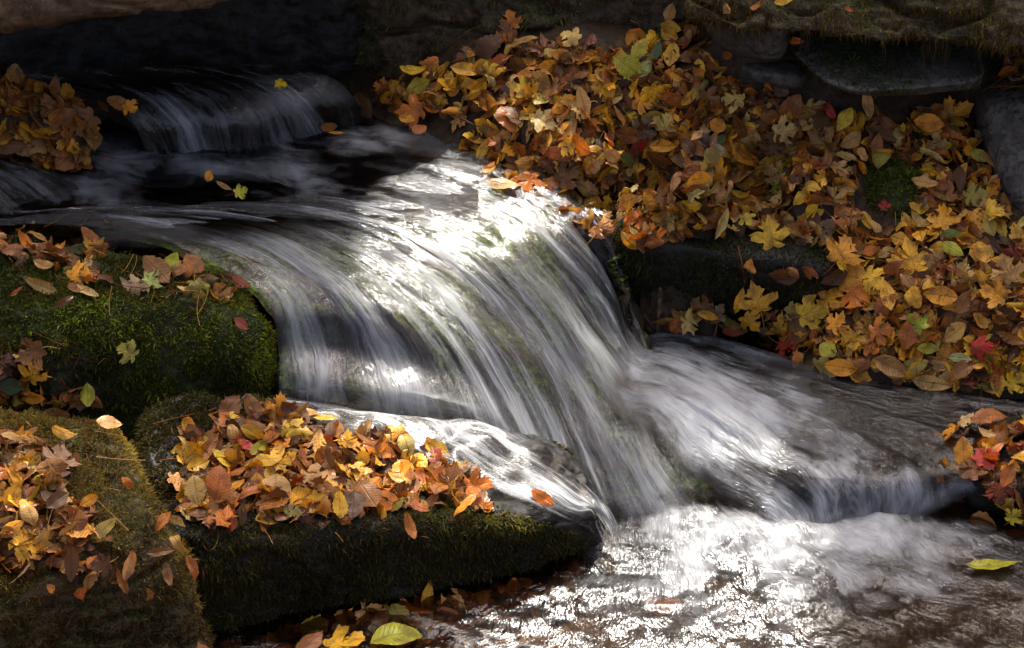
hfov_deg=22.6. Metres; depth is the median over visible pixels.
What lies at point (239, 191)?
maple leaf
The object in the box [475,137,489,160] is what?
narrow leaf
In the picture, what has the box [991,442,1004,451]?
narrow leaf
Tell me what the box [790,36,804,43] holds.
narrow leaf
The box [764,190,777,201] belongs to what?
maple leaf
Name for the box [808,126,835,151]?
maple leaf
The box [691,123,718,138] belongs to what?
maple leaf
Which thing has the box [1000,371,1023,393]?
maple leaf
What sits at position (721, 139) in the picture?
oval leaf
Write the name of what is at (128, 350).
maple leaf
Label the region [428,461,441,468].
oval leaf
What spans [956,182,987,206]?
maple leaf
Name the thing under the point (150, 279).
maple leaf
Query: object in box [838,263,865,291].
rounded leaf
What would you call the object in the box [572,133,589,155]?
ribbed leaf
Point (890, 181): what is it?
moss hump
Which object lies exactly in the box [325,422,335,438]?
narrow leaf
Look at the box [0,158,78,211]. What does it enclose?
waterfall
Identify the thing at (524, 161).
narrow leaf
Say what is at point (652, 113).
oval leaf
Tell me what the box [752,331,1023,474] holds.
bank pool
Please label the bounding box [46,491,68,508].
oval leaf
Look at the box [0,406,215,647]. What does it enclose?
lichen boulder
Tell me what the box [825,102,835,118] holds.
narrow leaf
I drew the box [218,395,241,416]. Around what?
ribbed leaf
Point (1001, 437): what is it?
narrow leaf
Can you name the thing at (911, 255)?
maple leaf
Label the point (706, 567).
pool
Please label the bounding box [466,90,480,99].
narrow leaf
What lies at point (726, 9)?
oval leaf
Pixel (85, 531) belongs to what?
ribbed leaf
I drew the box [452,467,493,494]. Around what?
maple leaf
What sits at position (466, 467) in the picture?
narrow leaf
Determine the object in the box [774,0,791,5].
oval leaf
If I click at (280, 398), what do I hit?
maple leaf
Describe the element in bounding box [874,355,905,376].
oval leaf
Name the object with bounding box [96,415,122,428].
oval leaf
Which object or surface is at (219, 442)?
narrow leaf
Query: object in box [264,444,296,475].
maple leaf
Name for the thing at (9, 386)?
oval leaf
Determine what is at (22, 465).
oval leaf
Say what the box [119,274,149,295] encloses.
maple leaf
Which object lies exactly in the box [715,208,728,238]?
narrow leaf
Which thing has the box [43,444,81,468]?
maple leaf
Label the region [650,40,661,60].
oval leaf
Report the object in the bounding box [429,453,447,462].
oval leaf
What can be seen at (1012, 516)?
maple leaf
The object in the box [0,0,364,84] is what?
recess rock
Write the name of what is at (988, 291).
maple leaf
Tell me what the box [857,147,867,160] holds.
oval leaf
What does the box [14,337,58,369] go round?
maple leaf
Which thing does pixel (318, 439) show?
narrow leaf
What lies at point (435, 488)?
oval leaf
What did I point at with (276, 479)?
rounded leaf
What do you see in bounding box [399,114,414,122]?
oval leaf
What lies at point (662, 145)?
narrow leaf
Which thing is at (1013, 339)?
narrow leaf
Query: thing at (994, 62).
hollow rock
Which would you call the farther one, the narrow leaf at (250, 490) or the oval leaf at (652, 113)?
the oval leaf at (652, 113)
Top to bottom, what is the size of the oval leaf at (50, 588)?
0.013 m
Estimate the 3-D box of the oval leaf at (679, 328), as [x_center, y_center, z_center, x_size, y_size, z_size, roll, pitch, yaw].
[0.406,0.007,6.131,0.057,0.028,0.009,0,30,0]
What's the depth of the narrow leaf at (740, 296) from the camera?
6.07 m
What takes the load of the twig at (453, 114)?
on the leaf litter
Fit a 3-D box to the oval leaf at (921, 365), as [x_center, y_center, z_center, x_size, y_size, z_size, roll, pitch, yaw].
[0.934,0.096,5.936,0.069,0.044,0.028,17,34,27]
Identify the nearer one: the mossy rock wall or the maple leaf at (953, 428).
the maple leaf at (953, 428)
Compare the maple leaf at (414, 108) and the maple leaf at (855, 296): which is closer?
the maple leaf at (855, 296)
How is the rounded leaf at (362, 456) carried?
on the stream ledge slab
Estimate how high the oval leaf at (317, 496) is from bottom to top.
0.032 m
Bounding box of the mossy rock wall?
[343,0,701,87]
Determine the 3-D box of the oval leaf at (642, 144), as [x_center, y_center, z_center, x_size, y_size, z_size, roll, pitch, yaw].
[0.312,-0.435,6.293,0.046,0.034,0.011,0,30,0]
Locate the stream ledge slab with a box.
[132,389,605,633]
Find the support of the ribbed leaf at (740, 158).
on the leaf litter
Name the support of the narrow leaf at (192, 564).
on the lichen boulder at (35, 613)
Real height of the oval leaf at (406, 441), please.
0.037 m
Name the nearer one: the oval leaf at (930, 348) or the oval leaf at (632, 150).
the oval leaf at (930, 348)
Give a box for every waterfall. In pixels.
[0,146,689,508]
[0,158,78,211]
[30,63,308,151]
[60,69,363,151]
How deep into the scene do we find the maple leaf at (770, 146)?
6.26 m
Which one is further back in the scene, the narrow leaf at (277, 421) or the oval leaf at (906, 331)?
the oval leaf at (906, 331)
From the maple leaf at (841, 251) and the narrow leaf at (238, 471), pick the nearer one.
the narrow leaf at (238, 471)
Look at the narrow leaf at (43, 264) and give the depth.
5.73 m
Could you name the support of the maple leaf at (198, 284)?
on the mossy boulder at (217, 352)
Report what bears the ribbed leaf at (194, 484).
on the leaf litter
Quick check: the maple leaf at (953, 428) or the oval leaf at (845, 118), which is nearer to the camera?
the maple leaf at (953, 428)
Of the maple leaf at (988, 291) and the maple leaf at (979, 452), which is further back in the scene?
the maple leaf at (988, 291)
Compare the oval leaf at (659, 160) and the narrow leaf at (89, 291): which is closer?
the narrow leaf at (89, 291)
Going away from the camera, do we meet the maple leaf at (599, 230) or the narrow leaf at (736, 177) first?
the maple leaf at (599, 230)
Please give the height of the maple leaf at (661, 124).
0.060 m
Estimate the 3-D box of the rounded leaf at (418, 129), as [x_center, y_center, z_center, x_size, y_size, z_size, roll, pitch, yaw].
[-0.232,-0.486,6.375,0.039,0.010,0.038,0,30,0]
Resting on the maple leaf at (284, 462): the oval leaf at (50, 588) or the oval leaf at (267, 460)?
the oval leaf at (267, 460)
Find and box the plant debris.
[0,20,1023,583]
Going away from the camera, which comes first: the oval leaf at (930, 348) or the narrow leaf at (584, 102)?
the oval leaf at (930, 348)
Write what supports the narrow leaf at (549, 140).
on the leaf litter
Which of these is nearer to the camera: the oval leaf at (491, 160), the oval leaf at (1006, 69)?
the oval leaf at (1006, 69)
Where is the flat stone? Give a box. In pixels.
[741,60,806,88]
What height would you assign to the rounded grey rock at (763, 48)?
0.301 m
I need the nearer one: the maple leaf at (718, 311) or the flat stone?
the maple leaf at (718, 311)
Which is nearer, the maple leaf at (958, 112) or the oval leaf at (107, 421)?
the oval leaf at (107, 421)
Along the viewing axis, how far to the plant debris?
5.71 m
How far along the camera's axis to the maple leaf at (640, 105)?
6.28 m
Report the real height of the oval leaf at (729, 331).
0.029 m
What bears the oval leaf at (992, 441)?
on the leaf litter
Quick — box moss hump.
[858,152,925,222]
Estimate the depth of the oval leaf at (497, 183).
6.17 m
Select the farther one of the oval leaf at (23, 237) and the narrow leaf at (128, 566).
the oval leaf at (23, 237)
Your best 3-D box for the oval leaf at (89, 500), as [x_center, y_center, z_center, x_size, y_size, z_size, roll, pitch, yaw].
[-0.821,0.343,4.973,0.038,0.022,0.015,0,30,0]
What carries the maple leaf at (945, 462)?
on the leaf litter
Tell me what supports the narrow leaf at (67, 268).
on the leaf litter
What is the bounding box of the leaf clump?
[0,69,102,172]
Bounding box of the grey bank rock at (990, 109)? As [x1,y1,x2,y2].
[972,75,1023,210]
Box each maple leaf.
[0,524,47,563]
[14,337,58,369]
[18,362,50,392]
[31,509,54,553]
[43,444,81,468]
[59,259,92,284]
[83,237,106,258]
[89,550,118,579]
[116,339,138,364]
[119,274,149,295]
[121,99,137,115]
[137,269,162,292]
[182,269,210,299]
[227,183,247,199]
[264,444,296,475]
[265,390,286,408]
[269,418,314,447]
[269,438,290,449]
[275,78,286,91]
[284,447,311,472]
[291,463,336,483]
[322,624,364,647]
[336,429,357,447]
[344,461,372,480]
[373,77,389,95]
[394,93,424,128]
[415,464,443,487]
[438,461,473,493]
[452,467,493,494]
[499,9,522,28]
[513,160,543,191]
[524,108,556,132]
[554,161,581,189]
[558,134,576,157]
[560,27,581,46]
[586,218,617,244]
[632,89,656,115]
[632,115,656,138]
[640,81,671,102]
[652,110,676,134]
[675,306,701,334]
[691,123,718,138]
[708,304,726,321]
[721,87,753,113]
[737,211,755,224]
[737,280,777,328]
[738,311,760,331]
[749,214,790,250]
[757,128,786,167]
[763,114,798,146]
[763,160,785,183]
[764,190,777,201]
[766,310,786,336]
[770,166,787,194]
[770,332,797,354]
[786,294,830,333]
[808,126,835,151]
[816,287,844,323]
[822,233,864,275]
[826,310,849,335]
[840,285,871,308]
[842,330,865,350]
[856,315,894,345]
[857,264,885,292]
[877,199,891,211]
[886,236,932,289]
[906,312,934,338]
[926,203,963,229]
[937,458,951,470]
[939,96,974,126]
[941,423,960,440]
[952,413,973,427]
[954,454,989,491]
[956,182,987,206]
[958,335,998,360]
[971,445,998,470]
[978,277,1020,308]
[981,197,1010,220]
[989,253,1023,284]
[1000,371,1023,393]
[1005,508,1023,524]
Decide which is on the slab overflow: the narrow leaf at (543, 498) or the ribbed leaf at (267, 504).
the narrow leaf at (543, 498)
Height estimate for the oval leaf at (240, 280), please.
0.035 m
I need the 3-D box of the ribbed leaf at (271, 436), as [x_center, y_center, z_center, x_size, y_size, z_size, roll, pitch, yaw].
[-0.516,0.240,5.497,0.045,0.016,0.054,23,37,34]
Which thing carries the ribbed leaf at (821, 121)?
on the leaf litter
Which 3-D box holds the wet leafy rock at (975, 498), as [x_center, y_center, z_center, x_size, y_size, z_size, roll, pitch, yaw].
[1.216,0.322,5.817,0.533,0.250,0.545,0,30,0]
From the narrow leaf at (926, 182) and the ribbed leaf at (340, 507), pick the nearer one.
the ribbed leaf at (340, 507)
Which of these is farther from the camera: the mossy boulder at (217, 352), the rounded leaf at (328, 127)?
the rounded leaf at (328, 127)
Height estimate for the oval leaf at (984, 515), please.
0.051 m
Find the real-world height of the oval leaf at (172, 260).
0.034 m
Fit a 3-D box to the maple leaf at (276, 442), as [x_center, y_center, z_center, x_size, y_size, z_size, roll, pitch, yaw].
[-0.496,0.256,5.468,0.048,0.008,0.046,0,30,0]
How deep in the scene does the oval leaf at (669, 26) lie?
6.37 m
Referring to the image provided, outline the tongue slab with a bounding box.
[788,30,990,100]
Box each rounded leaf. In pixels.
[262,472,290,493]
[321,122,337,131]
[344,490,365,518]
[355,451,369,465]
[391,459,413,475]
[412,125,426,133]
[704,147,719,163]
[710,118,725,132]
[819,341,836,357]
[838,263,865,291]
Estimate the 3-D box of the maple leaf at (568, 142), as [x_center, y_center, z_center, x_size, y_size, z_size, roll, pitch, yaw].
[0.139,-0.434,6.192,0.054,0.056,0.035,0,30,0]
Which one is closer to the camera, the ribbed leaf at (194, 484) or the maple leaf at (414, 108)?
the ribbed leaf at (194, 484)
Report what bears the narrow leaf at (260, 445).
on the stream ledge slab
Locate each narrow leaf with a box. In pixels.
[9,561,31,583]
[10,286,22,295]
[21,392,44,403]
[24,277,57,294]
[33,259,54,268]
[51,425,77,439]
[55,295,73,306]
[62,264,83,273]
[64,545,78,582]
[72,394,102,407]
[73,587,86,600]
[76,284,98,296]
[116,566,128,593]
[122,549,136,579]
[146,547,173,556]
[146,588,156,599]
[162,562,172,586]
[169,515,185,527]
[170,535,188,551]
[186,555,198,581]
[194,435,218,458]
[214,437,222,448]
[217,181,231,189]
[228,466,244,475]
[230,478,245,489]
[238,485,264,499]
[244,393,262,417]
[250,439,268,454]
[274,401,285,429]
[284,435,303,448]
[312,415,336,419]
[312,430,326,452]
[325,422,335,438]
[327,131,344,134]
[353,429,368,442]
[388,471,411,482]
[404,511,416,539]
[405,467,419,493]
[454,493,475,515]
[463,462,471,472]
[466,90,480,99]
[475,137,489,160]
[482,155,498,172]
[511,35,537,46]
[514,155,543,165]
[531,489,553,505]
[537,146,572,161]
[546,130,551,149]
[576,86,590,120]
[649,139,676,151]
[697,310,718,319]
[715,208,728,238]
[722,138,745,155]
[727,170,755,182]
[732,112,746,137]
[733,287,744,312]
[750,0,760,9]
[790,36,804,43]
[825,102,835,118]
[844,6,853,11]
[862,95,873,117]
[880,280,895,310]
[911,177,936,187]
[912,375,953,390]
[919,147,948,164]
[939,229,961,237]
[947,353,971,361]
[954,166,965,191]
[967,559,1019,569]
[971,148,988,161]
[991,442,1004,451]
[994,424,1007,443]
[997,331,1023,344]
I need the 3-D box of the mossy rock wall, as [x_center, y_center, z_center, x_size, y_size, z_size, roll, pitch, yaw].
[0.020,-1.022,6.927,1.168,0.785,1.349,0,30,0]
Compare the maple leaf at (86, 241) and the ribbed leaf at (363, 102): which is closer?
the maple leaf at (86, 241)
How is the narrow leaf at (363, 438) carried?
on the leaf litter
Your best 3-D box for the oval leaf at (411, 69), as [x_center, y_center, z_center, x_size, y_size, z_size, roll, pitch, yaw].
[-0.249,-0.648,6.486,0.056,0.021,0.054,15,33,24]
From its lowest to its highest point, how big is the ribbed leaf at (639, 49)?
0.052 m
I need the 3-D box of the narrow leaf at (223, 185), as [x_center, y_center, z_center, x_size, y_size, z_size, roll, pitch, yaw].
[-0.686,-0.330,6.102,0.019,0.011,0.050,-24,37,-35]
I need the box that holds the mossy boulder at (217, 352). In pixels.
[0,230,279,450]
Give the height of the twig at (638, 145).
0.181 m
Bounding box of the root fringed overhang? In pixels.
[677,0,1023,77]
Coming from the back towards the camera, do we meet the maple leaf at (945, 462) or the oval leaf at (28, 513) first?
the maple leaf at (945, 462)
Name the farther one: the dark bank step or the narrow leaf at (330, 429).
the dark bank step
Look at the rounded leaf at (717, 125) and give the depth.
6.26 m
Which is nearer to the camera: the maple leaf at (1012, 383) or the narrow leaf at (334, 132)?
the maple leaf at (1012, 383)
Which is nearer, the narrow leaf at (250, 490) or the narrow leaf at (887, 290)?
the narrow leaf at (250, 490)
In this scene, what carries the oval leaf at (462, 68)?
on the leaf litter
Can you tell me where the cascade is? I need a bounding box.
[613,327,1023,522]
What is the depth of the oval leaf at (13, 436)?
5.12 m
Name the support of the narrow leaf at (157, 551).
on the lichen boulder at (35, 613)
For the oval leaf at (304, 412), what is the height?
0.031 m
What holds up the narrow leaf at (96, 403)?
on the leaf litter
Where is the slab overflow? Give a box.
[287,368,619,552]
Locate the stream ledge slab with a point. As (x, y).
(250, 573)
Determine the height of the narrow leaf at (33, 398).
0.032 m
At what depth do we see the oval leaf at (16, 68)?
6.57 m
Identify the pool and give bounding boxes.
[0,114,479,243]
[211,487,1023,647]
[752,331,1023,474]
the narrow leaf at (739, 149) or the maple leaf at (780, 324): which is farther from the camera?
the narrow leaf at (739, 149)
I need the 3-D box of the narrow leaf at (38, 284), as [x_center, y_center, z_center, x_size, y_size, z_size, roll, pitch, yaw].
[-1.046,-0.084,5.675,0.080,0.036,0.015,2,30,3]
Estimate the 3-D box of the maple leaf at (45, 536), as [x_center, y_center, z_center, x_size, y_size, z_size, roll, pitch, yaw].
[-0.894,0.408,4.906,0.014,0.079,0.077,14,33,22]
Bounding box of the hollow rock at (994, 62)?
[980,48,1018,71]
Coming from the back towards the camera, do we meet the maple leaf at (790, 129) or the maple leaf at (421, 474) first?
the maple leaf at (790, 129)
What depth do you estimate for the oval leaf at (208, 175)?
6.15 m
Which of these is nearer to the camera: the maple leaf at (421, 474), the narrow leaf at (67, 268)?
the maple leaf at (421, 474)
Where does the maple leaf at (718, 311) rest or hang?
on the leaf litter
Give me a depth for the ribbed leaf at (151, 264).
5.77 m
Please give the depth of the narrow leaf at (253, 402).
5.58 m
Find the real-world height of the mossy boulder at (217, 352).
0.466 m
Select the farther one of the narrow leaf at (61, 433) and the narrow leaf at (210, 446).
the narrow leaf at (210, 446)
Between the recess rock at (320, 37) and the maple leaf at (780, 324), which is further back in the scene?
the recess rock at (320, 37)
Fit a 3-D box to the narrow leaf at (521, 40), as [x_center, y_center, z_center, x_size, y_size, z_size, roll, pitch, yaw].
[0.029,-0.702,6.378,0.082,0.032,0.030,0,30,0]
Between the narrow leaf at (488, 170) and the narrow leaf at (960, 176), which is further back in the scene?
the narrow leaf at (488, 170)
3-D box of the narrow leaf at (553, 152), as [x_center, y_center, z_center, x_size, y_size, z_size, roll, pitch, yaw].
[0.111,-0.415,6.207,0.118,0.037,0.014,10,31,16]
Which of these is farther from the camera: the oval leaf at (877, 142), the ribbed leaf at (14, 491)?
the oval leaf at (877, 142)
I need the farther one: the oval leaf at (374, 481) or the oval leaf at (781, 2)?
the oval leaf at (781, 2)
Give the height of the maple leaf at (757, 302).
0.115 m
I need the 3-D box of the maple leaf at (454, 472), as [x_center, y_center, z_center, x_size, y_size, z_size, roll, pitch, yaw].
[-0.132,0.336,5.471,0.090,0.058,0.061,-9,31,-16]
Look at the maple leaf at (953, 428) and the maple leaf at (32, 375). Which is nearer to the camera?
the maple leaf at (32, 375)
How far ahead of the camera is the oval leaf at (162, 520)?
5.01 m
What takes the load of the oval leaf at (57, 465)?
on the leaf litter
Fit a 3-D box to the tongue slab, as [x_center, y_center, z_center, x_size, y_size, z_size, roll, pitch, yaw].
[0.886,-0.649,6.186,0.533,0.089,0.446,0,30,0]
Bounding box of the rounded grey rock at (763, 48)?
[704,23,791,60]
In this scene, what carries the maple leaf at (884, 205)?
on the moss hump
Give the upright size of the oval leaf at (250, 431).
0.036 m
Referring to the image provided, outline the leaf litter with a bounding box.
[0,20,1023,647]
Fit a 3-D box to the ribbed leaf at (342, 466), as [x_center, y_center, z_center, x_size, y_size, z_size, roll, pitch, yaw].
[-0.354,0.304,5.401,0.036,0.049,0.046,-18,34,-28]
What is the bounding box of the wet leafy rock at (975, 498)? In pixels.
[956,412,1023,517]
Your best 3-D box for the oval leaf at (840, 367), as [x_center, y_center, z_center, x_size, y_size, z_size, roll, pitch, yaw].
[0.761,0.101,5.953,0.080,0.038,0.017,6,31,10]
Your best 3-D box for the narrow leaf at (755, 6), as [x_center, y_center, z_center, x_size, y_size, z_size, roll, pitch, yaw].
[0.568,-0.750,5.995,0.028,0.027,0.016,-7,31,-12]
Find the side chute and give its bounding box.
[0,157,54,195]
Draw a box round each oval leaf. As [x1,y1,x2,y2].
[0,377,22,394]
[0,520,23,537]
[1,432,25,440]
[5,63,24,79]
[14,462,26,470]
[18,229,31,247]
[20,501,37,525]
[36,457,68,476]
[44,408,69,417]
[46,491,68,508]
[47,584,54,593]
[80,383,94,406]
[80,494,97,506]
[91,518,116,538]
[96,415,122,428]
[107,95,125,109]
[121,477,133,487]
[155,511,170,530]
[165,252,178,270]
[204,170,212,181]
[228,274,250,287]
[235,317,247,329]
[237,438,252,449]
[240,424,262,439]
[253,454,282,465]
[282,504,302,515]
[293,404,309,423]
[296,631,322,647]
[304,493,328,514]
[364,440,396,458]
[369,477,381,487]
[370,622,422,644]
[379,490,397,510]
[397,434,414,455]
[399,65,426,74]
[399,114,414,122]
[406,78,430,93]
[410,502,428,511]
[425,438,449,457]
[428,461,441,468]
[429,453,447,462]
[429,484,447,495]
[450,62,478,75]
[486,150,500,171]
[487,178,518,188]
[603,149,619,162]
[612,105,624,126]
[614,127,641,143]
[620,152,633,163]
[628,146,637,160]
[631,140,647,152]
[638,60,651,76]
[641,111,663,124]
[646,151,671,167]
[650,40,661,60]
[660,20,680,33]
[663,3,675,20]
[663,42,679,65]
[674,322,681,332]
[687,171,711,184]
[717,133,725,144]
[722,326,742,336]
[723,3,730,13]
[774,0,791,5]
[824,358,855,375]
[836,108,853,130]
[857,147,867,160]
[862,211,871,228]
[863,245,878,255]
[871,132,882,151]
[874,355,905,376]
[898,320,917,348]
[903,358,928,374]
[912,230,927,240]
[913,113,944,132]
[917,343,939,353]
[923,286,957,305]
[940,241,963,255]
[944,322,965,341]
[948,360,974,380]
[953,436,973,464]
[955,289,973,312]
[972,511,995,525]
[976,437,998,447]
[982,215,996,235]
[984,151,994,166]
[992,256,1000,263]
[998,65,1017,76]
[1000,462,1015,486]
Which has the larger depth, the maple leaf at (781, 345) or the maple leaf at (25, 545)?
the maple leaf at (781, 345)
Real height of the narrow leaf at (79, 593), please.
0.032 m
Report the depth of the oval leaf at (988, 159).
6.14 m
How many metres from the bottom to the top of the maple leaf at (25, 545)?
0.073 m
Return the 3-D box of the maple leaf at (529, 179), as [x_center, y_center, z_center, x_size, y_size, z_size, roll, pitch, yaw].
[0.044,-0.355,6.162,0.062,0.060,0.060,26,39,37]
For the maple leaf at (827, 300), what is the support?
on the leaf litter
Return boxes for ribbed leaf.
[3,484,21,506]
[59,522,94,537]
[142,255,170,282]
[182,253,204,273]
[184,474,206,503]
[205,465,231,500]
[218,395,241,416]
[259,491,289,510]
[262,431,279,442]
[332,491,348,518]
[334,459,354,479]
[353,91,371,117]
[355,479,381,506]
[475,34,502,58]
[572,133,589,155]
[613,54,642,79]
[630,37,647,58]
[732,142,752,165]
[785,314,807,346]
[796,141,812,152]
[812,103,829,137]
[904,286,921,308]
[970,408,1006,423]
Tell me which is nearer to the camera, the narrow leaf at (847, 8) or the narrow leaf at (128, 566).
the narrow leaf at (128, 566)
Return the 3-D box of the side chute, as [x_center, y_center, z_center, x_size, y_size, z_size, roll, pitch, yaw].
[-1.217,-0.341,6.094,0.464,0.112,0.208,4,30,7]
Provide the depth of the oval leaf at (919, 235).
5.97 m
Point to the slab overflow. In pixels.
(376, 410)
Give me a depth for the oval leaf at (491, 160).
6.30 m
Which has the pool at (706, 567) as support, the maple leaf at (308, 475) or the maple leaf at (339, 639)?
the maple leaf at (339, 639)
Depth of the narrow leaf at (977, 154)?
6.16 m
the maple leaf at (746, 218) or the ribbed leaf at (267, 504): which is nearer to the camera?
the ribbed leaf at (267, 504)
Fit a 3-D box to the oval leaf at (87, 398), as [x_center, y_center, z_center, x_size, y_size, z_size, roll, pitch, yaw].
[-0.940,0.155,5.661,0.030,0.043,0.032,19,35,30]
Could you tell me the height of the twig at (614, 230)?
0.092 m
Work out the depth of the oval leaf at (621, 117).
6.28 m
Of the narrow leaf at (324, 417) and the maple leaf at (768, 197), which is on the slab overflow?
the narrow leaf at (324, 417)
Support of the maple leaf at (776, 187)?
on the leaf litter
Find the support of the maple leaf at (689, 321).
on the leaf litter
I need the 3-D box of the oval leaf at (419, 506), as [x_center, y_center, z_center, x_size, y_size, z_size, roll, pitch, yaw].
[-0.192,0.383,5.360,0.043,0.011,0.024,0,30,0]
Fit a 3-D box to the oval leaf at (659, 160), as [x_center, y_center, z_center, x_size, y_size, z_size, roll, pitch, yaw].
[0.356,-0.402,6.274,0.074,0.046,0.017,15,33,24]
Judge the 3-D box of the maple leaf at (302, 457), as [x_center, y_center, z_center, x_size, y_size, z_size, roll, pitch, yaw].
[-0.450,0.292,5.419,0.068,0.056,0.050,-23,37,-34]
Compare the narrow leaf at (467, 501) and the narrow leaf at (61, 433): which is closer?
the narrow leaf at (61, 433)
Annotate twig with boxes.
[429,105,479,127]
[611,208,635,261]
[618,102,649,195]
[738,247,744,282]
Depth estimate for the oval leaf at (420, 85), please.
6.46 m
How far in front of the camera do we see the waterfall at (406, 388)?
5.96 m
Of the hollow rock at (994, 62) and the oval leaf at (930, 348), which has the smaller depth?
the oval leaf at (930, 348)
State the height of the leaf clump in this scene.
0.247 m
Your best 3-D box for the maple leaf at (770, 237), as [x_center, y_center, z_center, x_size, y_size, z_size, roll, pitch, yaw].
[0.607,-0.208,6.034,0.099,0.097,0.035,4,30,7]
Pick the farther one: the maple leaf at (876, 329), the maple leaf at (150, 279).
the maple leaf at (876, 329)
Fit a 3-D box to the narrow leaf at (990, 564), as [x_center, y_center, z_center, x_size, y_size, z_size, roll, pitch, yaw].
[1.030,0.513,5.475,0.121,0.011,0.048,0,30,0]
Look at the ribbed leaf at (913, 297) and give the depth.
5.92 m
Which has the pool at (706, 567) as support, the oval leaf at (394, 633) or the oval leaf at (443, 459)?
the oval leaf at (394, 633)
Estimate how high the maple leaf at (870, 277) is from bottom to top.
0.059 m
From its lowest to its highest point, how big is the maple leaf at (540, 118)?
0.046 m
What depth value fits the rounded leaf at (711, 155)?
5.96 m
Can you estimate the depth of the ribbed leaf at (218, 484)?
5.27 m
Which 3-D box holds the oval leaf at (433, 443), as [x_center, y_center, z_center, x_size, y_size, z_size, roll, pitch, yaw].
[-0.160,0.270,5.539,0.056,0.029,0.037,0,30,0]
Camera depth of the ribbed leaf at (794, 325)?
6.10 m
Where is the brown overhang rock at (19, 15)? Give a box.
[0,0,227,33]
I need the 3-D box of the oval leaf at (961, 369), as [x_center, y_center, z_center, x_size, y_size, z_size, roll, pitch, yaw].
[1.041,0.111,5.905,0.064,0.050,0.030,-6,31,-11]
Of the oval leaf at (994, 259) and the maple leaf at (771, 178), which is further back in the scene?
the maple leaf at (771, 178)
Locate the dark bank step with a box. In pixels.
[608,197,839,344]
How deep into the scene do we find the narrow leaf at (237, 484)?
5.30 m
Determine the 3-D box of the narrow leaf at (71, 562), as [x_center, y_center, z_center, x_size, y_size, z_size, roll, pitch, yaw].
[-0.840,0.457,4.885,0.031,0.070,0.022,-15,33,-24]
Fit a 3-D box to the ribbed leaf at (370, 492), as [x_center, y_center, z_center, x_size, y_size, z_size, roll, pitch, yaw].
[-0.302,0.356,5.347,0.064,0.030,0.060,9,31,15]
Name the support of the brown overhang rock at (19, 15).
on the recess rock at (320, 37)
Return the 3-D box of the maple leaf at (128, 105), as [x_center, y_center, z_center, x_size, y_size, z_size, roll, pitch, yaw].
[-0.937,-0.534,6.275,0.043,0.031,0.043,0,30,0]
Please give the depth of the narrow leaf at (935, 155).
6.14 m
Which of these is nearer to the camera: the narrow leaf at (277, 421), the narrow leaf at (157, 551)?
the narrow leaf at (157, 551)
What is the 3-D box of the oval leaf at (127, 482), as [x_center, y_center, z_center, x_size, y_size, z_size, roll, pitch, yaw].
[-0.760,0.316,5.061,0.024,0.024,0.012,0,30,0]
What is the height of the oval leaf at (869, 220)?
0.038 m
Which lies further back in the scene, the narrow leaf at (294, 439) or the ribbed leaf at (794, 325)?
the ribbed leaf at (794, 325)
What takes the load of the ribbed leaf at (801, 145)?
on the leaf litter
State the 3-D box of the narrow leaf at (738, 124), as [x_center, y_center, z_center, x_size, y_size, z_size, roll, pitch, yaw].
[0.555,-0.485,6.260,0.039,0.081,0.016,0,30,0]

